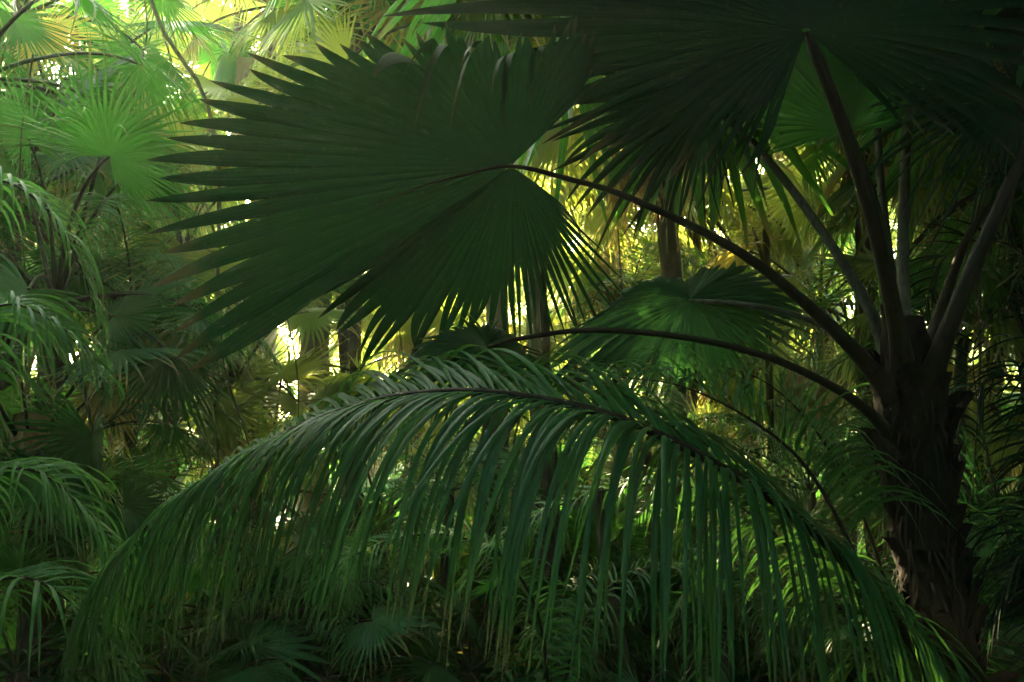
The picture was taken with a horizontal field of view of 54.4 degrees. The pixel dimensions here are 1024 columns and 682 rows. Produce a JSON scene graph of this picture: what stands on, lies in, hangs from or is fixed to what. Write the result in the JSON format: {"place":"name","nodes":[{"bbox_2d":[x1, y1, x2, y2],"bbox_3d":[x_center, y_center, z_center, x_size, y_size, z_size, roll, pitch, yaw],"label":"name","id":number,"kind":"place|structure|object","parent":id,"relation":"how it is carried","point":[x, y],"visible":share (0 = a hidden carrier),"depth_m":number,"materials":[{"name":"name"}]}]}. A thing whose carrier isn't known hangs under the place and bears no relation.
{"place":"outdoors","nodes":[
{"label":"outdoors","id":0,"kind":"place"},
{"bbox_2d":[2,0,1016,416],"label":"sky","id":1,"kind":"structure","parent":0,"point":[247,201],"materials":[{"name":"white"}]},
{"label":"ground","id":2,"kind":"structure","parent":0,"visible":0},
{"bbox_2d":[5,0,125,518],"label":"fan palm","id":3,"kind":"object","parent":2,"relation":"on","point":[66,47],"visible":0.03,"depth_m":11.95,"materials":[{"name":"green plant"}]},
{"bbox_2d":[0,166,145,681],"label":"feather palm","id":4,"kind":"object","parent":2,"relation":"on","point":[58,311],"visible":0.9,"depth_m":3.41,"materials":[{"name":"green plant"}]},
{"bbox_2d":[0,534,176,681],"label":"fan palm","id":5,"kind":"object","parent":2,"relation":"on","point":[11,561],"visible":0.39,"depth_m":4.46,"materials":[{"name":"green plant"}]},
{"bbox_2d":[19,344,181,510],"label":"fan palm","id":6,"kind":"object","parent":2,"relation":"on","point":[36,369],"visible":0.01,"depth_m":9.84,"materials":[{"name":"green plant"}]},
{"bbox_2d":[0,41,207,285],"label":"feather palm","id":7,"kind":"object","parent":2,"relation":"on","point":[66,78],"visible":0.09,"depth_m":6.24,"materials":[{"name":"green plant"}]},
{"bbox_2d":[0,41,209,610],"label":"fan palm","id":8,"kind":"object","parent":2,"relation":"on","point":[76,286],"visible":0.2,"depth_m":5.81,"materials":[{"name":"green plant"}]},
{"bbox_2d":[0,0,214,273],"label":"fan palm","id":9,"kind":"object","parent":2,"relation":"on","point":[96,11],"visible":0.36,"depth_m":5.80,"materials":[{"name":"green plant"}]},
{"bbox_2d":[109,0,147,114],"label":"vine","id":10,"kind":"object","parent":9,"relation":"hanging from","point":[142,42],"visible":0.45,"depth_m":6.20,"materials":[{"name":"brown plant"}]},
{"bbox_2d":[0,421,215,680],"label":"fan palm","id":11,"kind":"object","parent":2,"relation":"on","point":[143,462],"visible":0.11,"depth_m":5.62,"materials":[{"name":"green plant"}]},
{"bbox_2d":[0,402,222,616],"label":"feather palm","id":12,"kind":"object","parent":2,"relation":"on","point":[208,424],"visible":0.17,"depth_m":5.18,"materials":[{"name":"green plant"}]},
{"bbox_2d":[0,0,230,223],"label":"fan palm","id":13,"kind":"object","parent":2,"relation":"on","point":[26,27],"visible":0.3,"depth_m":6.28,"materials":[{"name":"green plant"}]},
{"bbox_2d":[0,258,244,681],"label":"fan palm","id":14,"kind":"object","parent":2,"relation":"on","point":[139,509],"visible":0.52,"depth_m":4.82,"materials":[{"name":"green plant"}]},
{"bbox_2d":[0,0,259,619],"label":"fan palm","id":15,"kind":"object","parent":2,"relation":"on","point":[194,28],"visible":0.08,"depth_m":7.35,"materials":[{"name":"green plant"}]},
{"bbox_2d":[23,50,239,502],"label":"fan palm","id":16,"kind":"object","parent":2,"relation":"on","point":[115,246],"visible":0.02,"depth_m":7.11,"materials":[{"name":"green plant"}]},
{"bbox_2d":[0,24,270,675],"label":"fan palm","id":17,"kind":"object","parent":2,"relation":"on","point":[106,132],"visible":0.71,"depth_m":4.97,"materials":[{"name":"green plant"}]},
{"bbox_2d":[3,54,112,350],"bbox_3d":[-2.321,-0.664,5.089,0.756,1.536,0.255,1,-4,-11],"label":"vine","id":18,"kind":"object","parent":17,"relation":"hanging from","point":[31,64],"visible":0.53,"depth_m":5.00,"materials":[{"name":"brown plant"}]},
{"bbox_2d":[167,285,276,445],"bbox_3d":[-1.530,0.133,5.028,0.675,0.808,0.222,-1,-4,16],"label":"vine","id":19,"kind":"object","parent":17,"relation":"hanging from","point":[230,387],"visible":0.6,"depth_m":4.90,"materials":[{"name":"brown plant"}]},
{"bbox_2d":[65,0,219,65],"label":"fan palm","id":20,"kind":"object","parent":2,"relation":"on","point":[170,48],"visible":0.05,"depth_m":13.35,"materials":[{"name":"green plant"}]},
{"bbox_2d":[4,545,295,681],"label":"fan palm","id":21,"kind":"object","parent":2,"relation":"on","point":[195,582],"visible":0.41,"depth_m":4.71,"materials":[{"name":"green plant"}]},
{"bbox_2d":[12,192,297,608],"bbox_3d":[-2.233,0.712,5.925,1.967,3.010,2.074,-2,-5,31],"label":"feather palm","id":22,"kind":"object","parent":2,"relation":"on","point":[93,197],"visible":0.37,"depth_m":5.57,"materials":[{"name":"green plant"}]},
{"bbox_2d":[29,341,303,618],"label":"fan palm","id":23,"kind":"object","parent":2,"relation":"on","point":[236,444],"visible":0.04,"depth_m":6.25,"materials":[{"name":"green plant"}]},
{"bbox_2d":[62,0,280,491],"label":"fan palm","id":24,"kind":"object","parent":2,"relation":"on","point":[210,87],"visible":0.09,"depth_m":8.73,"materials":[{"name":"green plant"}]},
{"bbox_2d":[23,67,324,601],"bbox_3d":[-2.355,0.242,6.897,2.286,4.086,2.141,-3,-5,33],"label":"fan palm","id":25,"kind":"object","parent":2,"relation":"on","point":[199,254],"visible":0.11,"depth_m":6.51,"materials":[{"name":"green plant"}]},
{"bbox_2d":[149,0,227,600],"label":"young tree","id":26,"kind":"object","parent":2,"relation":"on","point":[181,58],"visible":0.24,"depth_m":5.69,"materials":[{"name":"brown plant"}]},
{"bbox_2d":[145,33,231,423],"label":"fan palm","id":27,"kind":"object","parent":2,"relation":"on","point":[200,96],"visible":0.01,"depth_m":13.68,"materials":[{"name":"green plant"}]},
{"bbox_2d":[100,393,280,533],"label":"fan palm","id":28,"kind":"object","parent":2,"relation":"on","point":[187,480],"depth_m":9.24,"materials":[{"name":"green plant"}]},
{"bbox_2d":[173,1,259,117],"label":"fan palm","id":29,"kind":"object","parent":2,"relation":"on","point":[202,74],"visible":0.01,"depth_m":14.83,"materials":[{"name":"green plant"}]},
{"bbox_2d":[134,0,326,361],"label":"fan palm","id":30,"kind":"object","parent":2,"relation":"on","point":[236,29],"visible":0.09,"depth_m":12.23,"materials":[{"name":"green plant"}]},
{"bbox_2d":[189,46,277,420],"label":"fan palm","id":31,"kind":"object","parent":2,"relation":"on","point":[273,336],"visible":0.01,"depth_m":14.61,"materials":[{"name":"green plant"}]},
{"bbox_2d":[111,0,368,525],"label":"fan palm","id":32,"kind":"object","parent":2,"relation":"on","point":[225,72],"visible":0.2,"depth_m":8.71,"materials":[{"name":"green plant"}]},
{"bbox_2d":[68,222,416,571],"bbox_3d":[-1.728,0.713,6.360,2.226,3.073,2.220,-1,-4,11],"label":"fan palm","id":33,"kind":"object","parent":2,"relation":"on","point":[307,319],"visible":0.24,"depth_m":5.98,"materials":[{"name":"green plant"}]},
{"bbox_2d":[87,324,418,623],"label":"fan palm","id":34,"kind":"object","parent":2,"relation":"on","point":[306,368],"visible":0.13,"depth_m":6.18,"materials":[{"name":"green plant"}]},
{"bbox_2d":[210,229,298,366],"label":"fan palm","id":35,"kind":"object","parent":2,"relation":"on","point":[278,347],"visible":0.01,"depth_m":15.75,"materials":[{"name":"green plant"}]},
{"bbox_2d":[80,480,432,681],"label":"fan palm","id":36,"kind":"object","parent":2,"relation":"on","point":[296,530],"visible":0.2,"depth_m":5.09,"materials":[{"name":"green plant"}]},
{"bbox_2d":[182,19,384,546],"bbox_3d":[-1.508,-0.060,7.994,2.616,4.851,2.432,0,-4,0],"label":"fan palm","id":37,"kind":"object","parent":2,"relation":"on","point":[243,99],"visible":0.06,"depth_m":7.75,"materials":[{"name":"green plant"}]},
{"bbox_2d":[159,478,461,681],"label":"feather palm","id":38,"kind":"object","parent":2,"relation":"on","point":[338,582],"visible":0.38,"depth_m":4.87,"materials":[{"name":"green plant"}]},
{"bbox_2d":[184,503,464,681],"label":"fan palm","id":39,"kind":"object","parent":2,"relation":"on","point":[367,635],"visible":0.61,"depth_m":4.60,"materials":[{"name":"green plant"}]},
{"bbox_2d":[221,0,446,496],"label":"fan palm","id":40,"kind":"object","parent":2,"relation":"on","point":[353,343],"visible":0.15,"depth_m":7.74,"materials":[{"name":"green plant"}]},
{"bbox_2d":[336,289,344,372],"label":"young tree","id":41,"kind":"object","parent":2,"relation":"on","point":[341,348],"visible":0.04,"depth_m":7.77,"materials":[{"name":"brown plant"}]},
{"bbox_2d":[342,449,368,681],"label":"old tree","id":42,"kind":"object","parent":2,"relation":"on","point":[359,500],"visible":0.09,"depth_m":5.37,"materials":[{"name":"brown plant"}]},
{"bbox_2d":[280,383,434,516],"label":"fan palm","id":43,"kind":"object","parent":2,"relation":"on","point":[368,483],"visible":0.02,"depth_m":11.36,"materials":[{"name":"green plant"}]},
{"bbox_2d":[288,303,432,477],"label":"fan palm","id":44,"kind":"object","parent":2,"relation":"on","point":[379,368],"visible":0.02,"depth_m":12.61,"materials":[{"name":"green plant"}]},
{"bbox_2d":[219,382,524,678],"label":"fan palm","id":45,"kind":"object","parent":2,"relation":"on","point":[424,428],"visible":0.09,"depth_m":5.98,"materials":[{"name":"green plant"}]},
{"bbox_2d":[241,495,534,681],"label":"fan palm","id":46,"kind":"object","parent":2,"relation":"on","point":[464,562],"visible":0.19,"depth_m":5.38,"materials":[{"name":"green plant"}]},
{"bbox_2d":[278,269,527,485],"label":"fan palm","id":47,"kind":"object","parent":2,"relation":"on","point":[332,352],"visible":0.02,"depth_m":8.37,"materials":[{"name":"green plant"}]},
{"bbox_2d":[296,269,524,531],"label":"fan palm","id":48,"kind":"object","parent":2,"relation":"on","point":[407,342],"visible":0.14,"depth_m":7.74,"materials":[{"name":"green plant"}]},
{"bbox_2d":[231,0,638,680],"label":"fan palm","id":49,"kind":"object","parent":2,"relation":"on","point":[295,18],"visible":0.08,"depth_m":5.87,"materials":[{"name":"green plant"}]},
{"bbox_2d":[280,387,595,669],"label":"feather palm","id":50,"kind":"object","parent":2,"relation":"on","point":[445,567],"visible":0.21,"depth_m":5.21,"materials":[{"name":"green plant"}]},
{"bbox_2d":[286,320,341,475],"bbox_3d":[-1.119,0.331,5.652,0.464,1.026,0.171,3,-5,-40],"label":"vine","id":51,"kind":"object","parent":50,"relation":"hanging from","point":[297,371],"visible":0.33,"depth_m":5.50,"materials":[{"name":"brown plant"}]},
{"bbox_2d":[399,329,438,469],"bbox_3d":[-0.546,0.616,6.354,0.364,1.404,0.573,0,-4,6],"label":"vine","id":52,"kind":"object","parent":50,"relation":"hanging from","point":[405,379],"visible":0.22,"depth_m":6.40,"materials":[{"name":"brown plant"}]},
{"bbox_2d":[338,547,630,681],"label":"fan palm","id":53,"kind":"object","parent":2,"relation":"on","point":[468,675],"visible":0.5,"depth_m":4.96,"materials":[{"name":"green plant"}]},
{"bbox_2d":[380,288,627,495],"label":"fan palm","id":54,"kind":"object","parent":2,"relation":"on","point":[556,325],"visible":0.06,"depth_m":7.70,"materials":[{"name":"green plant"}]},
{"bbox_2d":[3,41,1019,466],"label":"jungle","id":55,"kind":"object","parent":2,"relation":"on","point":[297,347],"depth_m":30.27,"materials":[{"name":"green plant"}]},
{"bbox_2d":[0,457,1023,681],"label":"undergrowth","id":56,"kind":"object","parent":2,"relation":"on","point":[289,649],"visible":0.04,"depth_m":5.13,"materials":[{"name":"green plant"}]},
{"bbox_2d":[1,0,1023,637],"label":"canopy","id":57,"kind":"object","parent":2,"relation":"on","point":[747,174],"visible":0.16,"depth_m":5.50,"materials":[{"name":"green plant"}]},
{"bbox_2d":[511,258,545,404],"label":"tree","id":58,"kind":"object","parent":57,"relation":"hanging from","point":[541,339],"visible":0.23,"depth_m":5.20,"materials":[{"name":"brown plant"}]},
{"bbox_2d":[617,229,702,455],"bbox_3d":[0.840,0.128,6.132,0.618,1.579,0.698,1,-4,-16],"label":"vine","id":59,"kind":"object","parent":57,"relation":"hanging from","point":[621,284],"visible":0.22,"depth_m":6.00,"materials":[{"name":"plant"}]},
{"bbox_2d":[860,275,994,560],"bbox_3d":[1.979,0.452,4.706,0.132,1.766,0.708,3,-5,-40],"label":"vine","id":60,"kind":"object","parent":57,"relation":"hanging from","point":[979,290],"visible":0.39,"depth_m":4.60,"materials":[{"name":"brown plant"}]},
{"bbox_2d":[295,521,746,681],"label":"feather palm","id":61,"kind":"object","parent":2,"relation":"on","point":[525,589],"visible":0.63,"depth_m":4.19,"materials":[{"name":"green plant"}]},
{"bbox_2d":[58,343,989,681],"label":"feather palm","id":62,"kind":"object","parent":2,"relation":"on","point":[546,425],"visible":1,"depth_m":2.08,"materials":[{"name":"green plant"}]},
{"bbox_2d":[363,412,708,650],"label":"fan palm","id":63,"kind":"object","parent":2,"relation":"on","point":[567,567],"visible":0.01,"depth_m":6.00,"materials":[{"name":"green plant"}]},
{"bbox_2d":[403,553,678,681],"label":"feather palm","id":64,"kind":"object","parent":2,"relation":"on","point":[517,626],"visible":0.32,"depth_m":4.97,"materials":[{"name":"green plant"}]},
{"bbox_2d":[526,252,573,681],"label":"old tree","id":65,"kind":"object","parent":2,"relation":"on","point":[546,477],"visible":0.16,"depth_m":5.41,"materials":[{"name":"brown plant"}]},
{"bbox_2d":[522,278,606,387],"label":"fan palm","id":66,"kind":"object","parent":2,"relation":"on","point":[565,337],"visible":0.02,"depth_m":13.85,"materials":[{"name":"green plant"}]},
{"bbox_2d":[146,0,1023,681],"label":"fan palm","id":67,"kind":"object","parent":2,"relation":"on","point":[402,184],"visible":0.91,"depth_m":2.96,"materials":[{"name":"green plant"}]},
{"bbox_2d":[454,76,762,482],"bbox_3d":[0.623,-0.113,7.583,2.814,4.908,2.706,0,-4,0],"label":"fan palm","id":68,"kind":"object","parent":2,"relation":"on","point":[595,222],"visible":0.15,"depth_m":7.24,"materials":[{"name":"green plant"}]},
{"bbox_2d":[594,472,633,680],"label":"young tree","id":69,"kind":"object","parent":2,"relation":"on","point":[612,601],"visible":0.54,"depth_m":4.93,"materials":[{"name":"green plant"}]},
{"bbox_2d":[508,276,735,596],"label":"fan palm","id":70,"kind":"object","parent":2,"relation":"on","point":[559,366],"visible":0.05,"depth_m":7.29,"materials":[{"name":"green plant"}]},
{"bbox_2d":[439,15,808,669],"bbox_3d":[0.928,-0.645,6.402,3.228,5.800,3.010,2,-4,-22],"label":"fan palm","id":71,"kind":"object","parent":2,"relation":"on","point":[669,252],"visible":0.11,"depth_m":6.28,"materials":[{"name":"green plant"}]},
{"bbox_2d":[453,226,824,457],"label":"feather palm","id":72,"kind":"object","parent":2,"relation":"on","point":[651,250],"visible":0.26,"depth_m":6.95,"materials":[{"name":"green plant"}]},
{"bbox_2d":[541,105,742,246],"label":"fan palm","id":73,"kind":"object","parent":2,"relation":"on","point":[608,198],"depth_m":11.66,"materials":[{"name":"green plant"}]},
{"bbox_2d":[486,327,808,681],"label":"feather palm","id":74,"kind":"object","parent":2,"relation":"on","point":[609,423],"visible":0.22,"depth_m":5.48,"materials":[{"name":"green plant"}]},
{"bbox_2d":[524,462,789,681],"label":"fan palm","id":75,"kind":"object","parent":2,"relation":"on","point":[622,506],"visible":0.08,"depth_m":5.68,"materials":[{"name":"green plant"}]},
{"bbox_2d":[538,171,801,441],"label":"fan palm","id":76,"kind":"object","parent":2,"relation":"on","point":[627,253],"visible":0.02,"depth_m":7.70,"materials":[{"name":"green plant"}]},
{"bbox_2d":[586,389,765,545],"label":"fan palm","id":77,"kind":"object","parent":2,"relation":"on","point":[697,402],"depth_m":11.98,"materials":[{"name":"green plant"}]},
{"bbox_2d":[532,538,842,681],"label":"fan palm","id":78,"kind":"object","parent":2,"relation":"on","point":[793,651],"visible":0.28,"depth_m":4.76,"materials":[{"name":"green plant"}]},
{"bbox_2d":[540,77,854,505],"bbox_3d":[1.259,-0.018,7.262,2.511,4.659,2.643,-2,-4,25],"label":"fan palm","id":79,"kind":"object","parent":2,"relation":"on","point":[784,247],"visible":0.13,"depth_m":7.05,"materials":[{"name":"green plant"}]},
{"bbox_2d":[563,381,840,628],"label":"fan palm","id":80,"kind":"object","parent":2,"relation":"on","point":[624,472],"visible":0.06,"depth_m":6.77,"materials":[{"name":"green plant"}]},
{"bbox_2d":[590,285,821,564],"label":"fan palm","id":81,"kind":"object","parent":2,"relation":"on","point":[711,401],"visible":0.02,"depth_m":7.79,"materials":[{"name":"green plant"}]},
{"bbox_2d":[447,352,1023,681],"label":"feather palm","id":82,"kind":"object","parent":2,"relation":"on","point":[490,543],"visible":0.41,"depth_m":3.44,"materials":[{"name":"green plant"}]},
{"bbox_2d":[580,544,894,681],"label":"feather palm","id":83,"kind":"object","parent":2,"relation":"on","point":[725,674],"visible":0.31,"depth_m":4.71,"materials":[{"name":"green plant"}]},
{"bbox_2d":[622,145,854,563],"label":"fan palm","id":84,"kind":"object","parent":2,"relation":"on","point":[791,332],"visible":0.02,"depth_m":7.43,"materials":[{"name":"green plant"}]},
{"bbox_2d":[735,341,759,574],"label":"old tree","id":85,"kind":"object","parent":2,"relation":"on","point":[751,377],"visible":0.03,"depth_m":7.14,"materials":[{"name":"brown plant"}]},
{"bbox_2d":[646,181,853,516],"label":"fan palm","id":86,"kind":"object","parent":2,"relation":"on","point":[803,292],"depth_m":10.09,"materials":[{"name":"green plant"}]},
{"bbox_2d":[591,470,911,681],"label":"fan palm","id":87,"kind":"object","parent":2,"relation":"on","point":[822,512],"visible":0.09,"depth_m":5.15,"materials":[{"name":"green plant"}]},
{"bbox_2d":[752,227,812,552],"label":"young tree","id":88,"kind":"object","parent":2,"relation":"on","point":[765,256],"visible":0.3,"depth_m":6.48,"materials":[{"name":"brown plant"}]},
{"bbox_2d":[684,138,894,580],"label":"fan palm","id":89,"kind":"object","parent":2,"relation":"on","point":[764,181],"visible":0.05,"depth_m":7.68,"materials":[{"name":"green plant"}]},
{"bbox_2d":[620,382,981,657],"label":"feather palm","id":90,"kind":"object","parent":2,"relation":"on","point":[809,504],"visible":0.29,"depth_m":5.27,"materials":[{"name":"green plant"}]},
{"bbox_2d":[718,160,895,487],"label":"fan palm","id":91,"kind":"object","parent":2,"relation":"on","point":[817,292],"depth_m":13.22,"materials":[{"name":"green plant"}]},
{"bbox_2d":[790,343,854,502],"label":"fan palm","id":92,"kind":"object","parent":2,"relation":"on","point":[816,444],"depth_m":11.62,"materials":[{"name":"green plant"}]},
{"bbox_2d":[691,156,954,559],"bbox_3d":[2.083,0.417,6.991,2.294,3.754,2.180,3,-5,-34],"label":"fan palm","id":93,"kind":"object","parent":2,"relation":"on","point":[726,259],"visible":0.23,"depth_m":6.82,"materials":[{"name":"green plant"}]},
{"bbox_2d":[797,435,860,493],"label":"fan palm","id":94,"kind":"object","parent":2,"relation":"on","point":[819,474],"depth_m":10.62,"materials":[{"name":"green plant"}]},
{"bbox_2d":[788,130,919,566],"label":"fan palm","id":95,"kind":"object","parent":2,"relation":"on","point":[813,166],"visible":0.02,"depth_m":6.39,"materials":[{"name":"green plant"}]},
{"bbox_2d":[707,342,1014,598],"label":"fan palm","id":96,"kind":"object","parent":2,"relation":"on","point":[855,539],"visible":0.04,"depth_m":6.41,"materials":[{"name":"green plant"}]},
{"bbox_2d":[728,141,1023,362],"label":"fan palm","id":97,"kind":"object","parent":2,"relation":"on","point":[924,194],"visible":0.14,"depth_m":6.40,"materials":[{"name":"green plant"}]},
{"bbox_2d":[760,469,1023,681],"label":"fan palm","id":98,"kind":"object","parent":2,"relation":"on","point":[983,552],"visible":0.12,"depth_m":4.60,"materials":[{"name":"green plant"}]},
{"bbox_2d":[768,43,1023,450],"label":"fan palm","id":99,"kind":"object","parent":2,"relation":"on","point":[989,283],"visible":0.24,"depth_m":5.21,"materials":[{"name":"green plant"}]},
{"bbox_2d":[829,200,962,362],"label":"fan palm","id":100,"kind":"object","parent":2,"relation":"on","point":[894,234],"depth_m":11.62,"materials":[{"name":"green plant"}]},
{"bbox_2d":[772,229,1023,518],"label":"palm tree","id":101,"kind":"object","parent":2,"relation":"on","point":[957,371],"visible":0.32,"depth_m":5.32,"materials":[{"name":"green plant"}]},
{"bbox_2d":[781,168,1023,577],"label":"fan palm","id":102,"kind":"object","parent":2,"relation":"on","point":[972,405],"visible":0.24,"depth_m":5.53,"materials":[{"name":"green plant"}]},
{"bbox_2d":[799,396,1023,674],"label":"fan palm","id":103,"kind":"object","parent":2,"relation":"on","point":[856,432],"visible":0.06,"depth_m":4.95,"materials":[{"name":"green plant"}]},
{"bbox_2d":[821,62,1018,239],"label":"fan palm","id":104,"kind":"object","parent":2,"relation":"on","point":[917,133],"visible":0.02,"depth_m":5.09,"materials":[{"name":"green plant"}]},
{"bbox_2d":[896,204,1023,681],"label":"feather palm","id":105,"kind":"object","parent":2,"relation":"on","point":[1017,566],"visible":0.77,"depth_m":3.46,"materials":[{"name":"green plant"}]},
{"bbox_2d":[971,329,1019,386],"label":"fan palm","id":106,"kind":"object","parent":2,"relation":"on","point":[1012,367],"visible":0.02,"depth_m":11.51,"materials":[{"name":"green plant"}]}
]}

